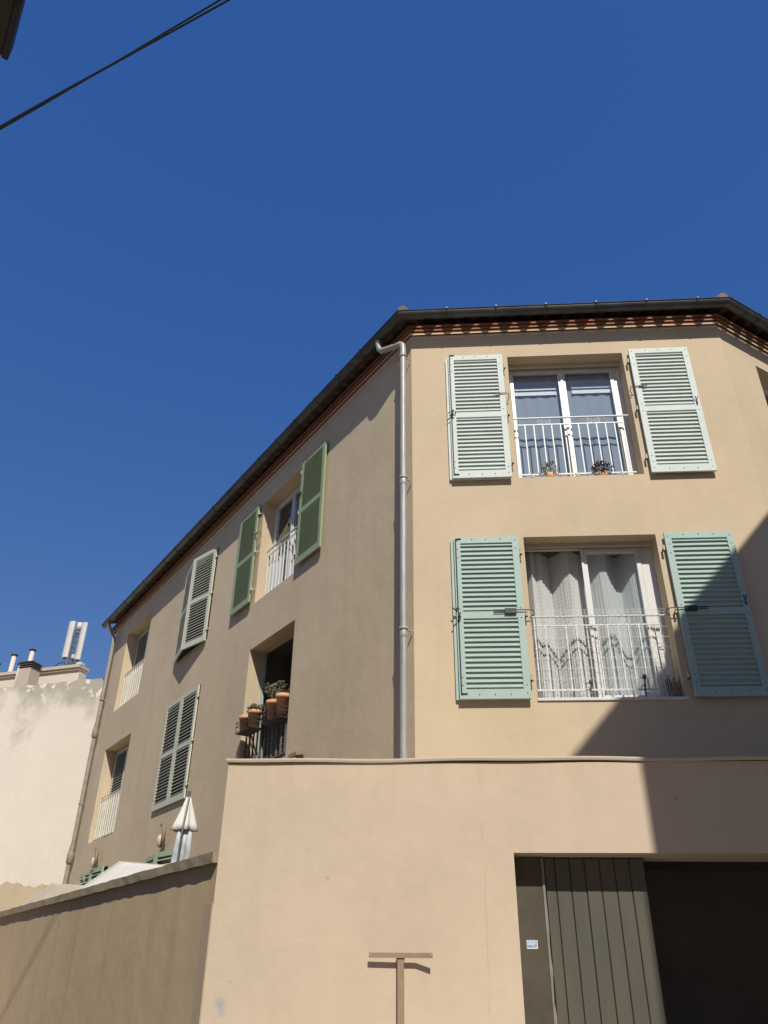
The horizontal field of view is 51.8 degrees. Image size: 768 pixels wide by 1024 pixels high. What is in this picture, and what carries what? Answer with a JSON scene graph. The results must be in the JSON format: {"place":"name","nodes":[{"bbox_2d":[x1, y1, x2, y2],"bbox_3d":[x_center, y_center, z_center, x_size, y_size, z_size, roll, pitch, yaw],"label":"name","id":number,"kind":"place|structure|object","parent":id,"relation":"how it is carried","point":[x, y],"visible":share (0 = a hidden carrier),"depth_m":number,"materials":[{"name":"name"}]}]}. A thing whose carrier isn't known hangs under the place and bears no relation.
{"place":"outdoors","nodes":[
{"label":"outdoors","id":0,"kind":"place"},
{"bbox_2d":[0,0,24,60],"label":"neighbour house","id":1,"kind":"structure","parent":0,"point":[11,11],"depth_m":6.17,"materials":[{"name":"tile"}]},
{"bbox_2d":[0,0,767,678],"label":"sky","id":2,"kind":"structure","parent":0,"point":[201,232],"materials":[{"name":"blue"}]},
{"label":"street","id":3,"kind":"structure","parent":0,"visible":0},
{"bbox_2d":[0,881,54,911],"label":"garden wall","id":4,"kind":"structure","parent":3,"relation":"on","point":[16,894],"depth_m":18.17,"materials":[{"name":"beige paint"}]},
{"bbox_2d":[0,851,218,1023],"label":"patio wall","id":5,"kind":"structure","parent":3,"relation":"on","point":[132,948],"depth_m":7.71,"materials":[{"name":"paint"}]},
{"bbox_2d":[369,952,432,1023],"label":"steel post","id":6,"kind":"object","parent":3,"relation":"on","point":[400,957],"visible":1,"depth_m":5.84,"materials":[{"name":"beige metal"}]},
{"bbox_2d":[63,293,767,884],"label":"apartment house","id":7,"kind":"structure","parent":3,"relation":"on","point":[393,505],"depth_m":11.26,"materials":[{"name":"paint"}]},
{"bbox_2d":[90,848,98,867],"bbox_3d":[-6.425,7.685,17.590,0.171,0.432,0.266,5,-31,-7],"label":"wall lamp","id":8,"kind":"object","parent":7,"relation":"attached to","point":[94,863],"visible":1,"depth_m":17.53,"materials":[{"name":"metal"}]},
{"bbox_2d":[156,823,165,847],"bbox_3d":[-4.092,5.943,14.562,0.171,0.432,0.266,5,-31,-7],"label":"wall lamp","id":9,"kind":"object","parent":7,"relation":"attached to","point":[160,841],"visible":1,"depth_m":14.50,"materials":[{"name":"beige"}]},
{"bbox_2d":[235,715,263,736],"bbox_3d":[-2.134,3.382,12.818,0.316,0.369,0.570,19,-36,-28],"label":"pot rack","id":10,"kind":"object","parent":7,"relation":"hanging from","point":[248,730],"visible":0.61,"depth_m":12.69,"materials":[{"name":"metal"}]},
{"bbox_2d":[239,715,247,731],"bbox_3d":[-2.255,3.466,12.885,0.235,0.265,0.235,-1,-31,4],"label":"flower pot","id":11,"kind":"object","parent":10,"relation":"on","point":[241,717],"visible":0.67,"depth_m":12.82,"materials":[{"name":"ceramic"}]},
{"bbox_2d":[247,703,262,726],"bbox_3d":[-2.081,3.272,12.734,0.287,0.397,0.276,-1,-31,4],"label":"flower pot","id":12,"kind":"object","parent":10,"relation":"in","point":[253,710],"visible":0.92,"depth_m":12.67,"materials":[{"name":"ceramic"}]},
{"bbox_2d":[254,653,266,758],"bbox_3d":[-2.112,3.446,13.503,0.050,2.165,0.030,19,-36,-28],"label":"window frame","id":13,"kind":"structure","parent":7,"relation":"in","point":[265,654],"depth_m":13.74,"materials":[{"name":"green paint"}]},
{"bbox_2d":[245,721,285,758],"bbox_3d":[-1.832,3.578,12.484,0.004,0.800,1.612,19,-36,-28],"label":"wire netting","id":14,"kind":"object","parent":7,"relation":"attached to","point":[266,739],"visible":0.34,"depth_m":12.47,"materials":[{"name":"grey metal"}]},
{"bbox_2d":[266,555,282,593],"bbox_3d":[-1.979,1.149,14.486,0.050,0.820,0.580,19,-36,-28],"label":"cloth","id":15,"kind":"object","parent":7,"relation":"hanging from","point":[274,573],"visible":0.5,"depth_m":14.50,"materials":[{"name":"white fabric"}]},
{"bbox_2d":[262,705,288,726],"bbox_3d":[-1.657,3.082,12.304,0.250,0.368,0.570,19,-36,-28],"label":"pot rack","id":16,"kind":"object","parent":7,"relation":"hanging from","point":[276,720],"visible":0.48,"depth_m":12.18,"materials":[{"name":"metal"}]},
{"bbox_2d":[259,702,269,723],"bbox_3d":[-1.851,3.192,12.596,0.276,0.379,0.260,-1,-31,4],"label":"flower pot","id":17,"kind":"object","parent":16,"relation":"in","point":[264,709],"visible":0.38,"depth_m":12.53,"materials":[{"name":"ceramic"}]},
{"bbox_2d":[261,680,286,719],"bbox_3d":[-1.744,2.951,12.486,0.349,0.621,0.317,-25,-39,36],"label":"flower pot","id":18,"kind":"object","parent":16,"relation":"in","point":[270,702],"visible":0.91,"depth_m":12.50,"materials":[{"name":"ceramic"}]},
{"bbox_2d":[275,685,289,715],"bbox_3d":[-1.557,2.917,12.254,0.252,0.446,0.249,20,-36,-29],"label":"flower pot","id":19,"kind":"object","parent":16,"relation":"in","point":[282,698],"visible":0.89,"depth_m":12.17,"materials":[{"name":"ceramic"}]},
{"bbox_2d":[271,485,300,577],"bbox_3d":[-1.685,0.486,14.490,0.076,2.130,1.580,19,-36,-28],"label":"window","id":20,"kind":"structure","parent":7,"relation":"in","point":[293,495],"depth_m":14.91,"materials":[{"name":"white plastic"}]},
{"bbox_2d":[288,750,303,757],"bbox_3d":[-1.234,3.480,11.144,0.140,0.210,0.240,19,-36,-28],"label":"floodlight","id":21,"kind":"object","parent":7,"relation":"attached to","point":[297,754],"visible":0.64,"depth_m":11.12,"materials":[{"name":"metal"}]},
{"bbox_2d":[540,460,558,476],"bbox_3d":[2.270,-0.577,10.869,0.268,0.300,0.192,-1,-31,4],"label":"sill plant","id":22,"kind":"object","parent":7,"relation":"on","point":[550,474],"visible":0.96,"depth_m":10.85,"materials":[{"name":"green plant"}]},
{"bbox_2d":[525,551,598,697],"bbox_3d":[2.271,1.467,10.108,0.886,2.080,0.216,-1,-31,4],"label":"net curtain","id":23,"kind":"object","parent":7,"relation":"hanging from","point":[555,582],"visible":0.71,"depth_m":10.14,"materials":[{"name":"white fabric"}]},
{"bbox_2d":[513,373,625,476],"bbox_3d":[2.681,-1.230,11.572,1.530,2.050,0.036,-1,-31,4],"label":"window glass","id":24,"kind":"object","parent":7,"relation":"hanging from","point":[587,395],"depth_m":11.65,"materials":[{"name":"clear glass"}]},
{"bbox_2d":[508,366,637,476],"bbox_3d":[2.697,-1.267,11.519,1.690,2.160,0.076,-1,-31,4],"label":"window","id":25,"kind":"structure","parent":7,"relation":"in","point":[613,371],"depth_m":11.68,"materials":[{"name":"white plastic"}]},
{"bbox_2d":[586,679,593,696],"bbox_3d":[2.420,2.087,9.296,0.094,0.250,0.068,-1,-31,4],"label":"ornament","id":26,"kind":"object","parent":7,"relation":"on","point":[590,682],"visible":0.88,"depth_m":9.31,"materials":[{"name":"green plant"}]},
{"bbox_2d":[524,546,677,696],"bbox_3d":[2.658,1.380,9.936,1.683,2.152,0.076,-1,-31,4],"label":"window","id":27,"kind":"structure","parent":7,"relation":"in","point":[648,585],"depth_m":10.01,"materials":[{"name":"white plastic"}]},
{"bbox_2d":[591,460,613,474],"bbox_3d":[2.989,-0.587,10.820,0.311,0.283,0.217,-1,-31,4],"label":"sill plant","id":28,"kind":"object","parent":7,"relation":"on","point":[602,471],"visible":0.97,"depth_m":10.80,"materials":[{"name":"green plant"}]},
{"bbox_2d":[531,608,678,697],"bbox_3d":[2.638,1.705,9.547,1.662,1.165,0.008,-1,-31,4],"label":"wire netting","id":29,"kind":"object","parent":7,"relation":"on","point":[569,637],"visible":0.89,"depth_m":9.57,"materials":[{"name":"grey metal"}]},
{"bbox_2d":[586,554,657,694],"bbox_3d":[3.019,1.444,10.055,0.806,2.040,0.231,-1,-31,4],"label":"net curtain","id":30,"kind":"object","parent":7,"relation":"hanging from","point":[614,584],"visible":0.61,"depth_m":10.09,"materials":[{"name":"white fabric"}]},
{"bbox_2d":[640,674,649,696],"bbox_3d":[3.051,2.046,9.273,0.091,0.310,0.068,-1,-31,4],"label":"ornament","id":31,"kind":"object","parent":7,"relation":"on","point":[644,676],"visible":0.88,"depth_m":9.28,"materials":[{"name":"black metal"}]},
{"bbox_2d":[665,675,681,696],"bbox_3d":[3.389,2.050,9.256,0.178,0.290,0.011,-1,-31,4],"label":"bundle of sticks","id":32,"kind":"object","parent":7,"relation":"on","point":[673,687],"visible":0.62,"depth_m":9.25,"materials":[{"name":"wood"}]},
{"bbox_2d":[761,385,767,396],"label":"window","id":33,"kind":"structure","parent":7,"relation":"in","point":[765,390],"depth_m":12.41,"materials":[{"name":"white plastic"}]},
{"bbox_2d":[200,756,767,1023],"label":"garage","id":34,"kind":"structure","parent":3,"relation":"on","point":[574,890],"depth_m":6.28,"materials":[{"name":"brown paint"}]},
{"bbox_2d":[543,858,666,1023],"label":"garage door","id":35,"kind":"structure","parent":34,"relation":"in","point":[603,949],"depth_m":6.11,"materials":[{"name":"grey paint"}]},
{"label":"corner house","id":36,"kind":"object","parent":3,"relation":"on","visible":0},
{"bbox_2d":[0,47,140,125],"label":"overhead cable","id":37,"kind":"object","parent":36,"relation":"attached to","point":[53,95],"visible":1,"depth_m":7.68,"materials":[{"name":"black rubber"}]},
{"bbox_2d":[0,0,220,129],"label":"overhead cable","id":38,"kind":"object","parent":36,"relation":"attached to","point":[188,18],"visible":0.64,"depth_m":7.25,"materials":[{"name":"black rubber"}]},
{"bbox_2d":[0,0,229,127],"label":"overhead cable","id":39,"kind":"object","parent":36,"relation":"attached to","point":[122,58],"visible":1,"depth_m":7.34,"materials":[{"name":"black rubber"}]},
{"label":"patio floor","id":40,"kind":"structure","parent":0,"visible":0},
{"bbox_2d":[23,884,83,904],"bbox_3d":[-5.474,7.051,12.662,0.734,2.101,2.981,21,-36,-30],"label":"shade sail","id":41,"kind":"object","parent":40,"relation":"on","point":[52,890],"visible":0.35,"depth_m":13.31,"materials":[{"name":"beige fabric"}]},
{"bbox_2d":[79,861,163,888],"bbox_3d":[-3.397,5.348,9.770,0.537,2.108,3.059,20,-36,-29],"label":"shade sail","id":42,"kind":"object","parent":40,"relation":"on","point":[119,869],"visible":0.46,"depth_m":10.56,"materials":[{"name":"white fabric"}]},
{"bbox_2d":[170,791,197,862],"bbox_3d":[-2.313,4.432,8.682,0.494,2.630,0.494,-1,-31,4],"label":"furled parasol","id":43,"kind":"object","parent":40,"relation":"on","point":[184,826],"visible":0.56,"depth_m":9.06,"materials":[{"name":"white fabric"}]},
{"label":"ground","id":44,"kind":"structure","parent":0,"visible":0},
{"bbox_2d":[0,648,103,887],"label":"cream building","id":45,"kind":"structure","parent":44,"relation":"on","point":[48,715],"depth_m":22.09,"materials":[{"name":"beige paint"}]},
{"bbox_2d":[54,621,87,666],"bbox_3d":[-10.608,4.553,26.600,1.147,1.896,0.305,-4,-31,8],"label":"phone mast","id":46,"kind":"object","parent":45,"relation":"on","point":[81,630],"visible":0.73,"depth_m":26.55,"materials":[{"name":"metal"}]}
]}

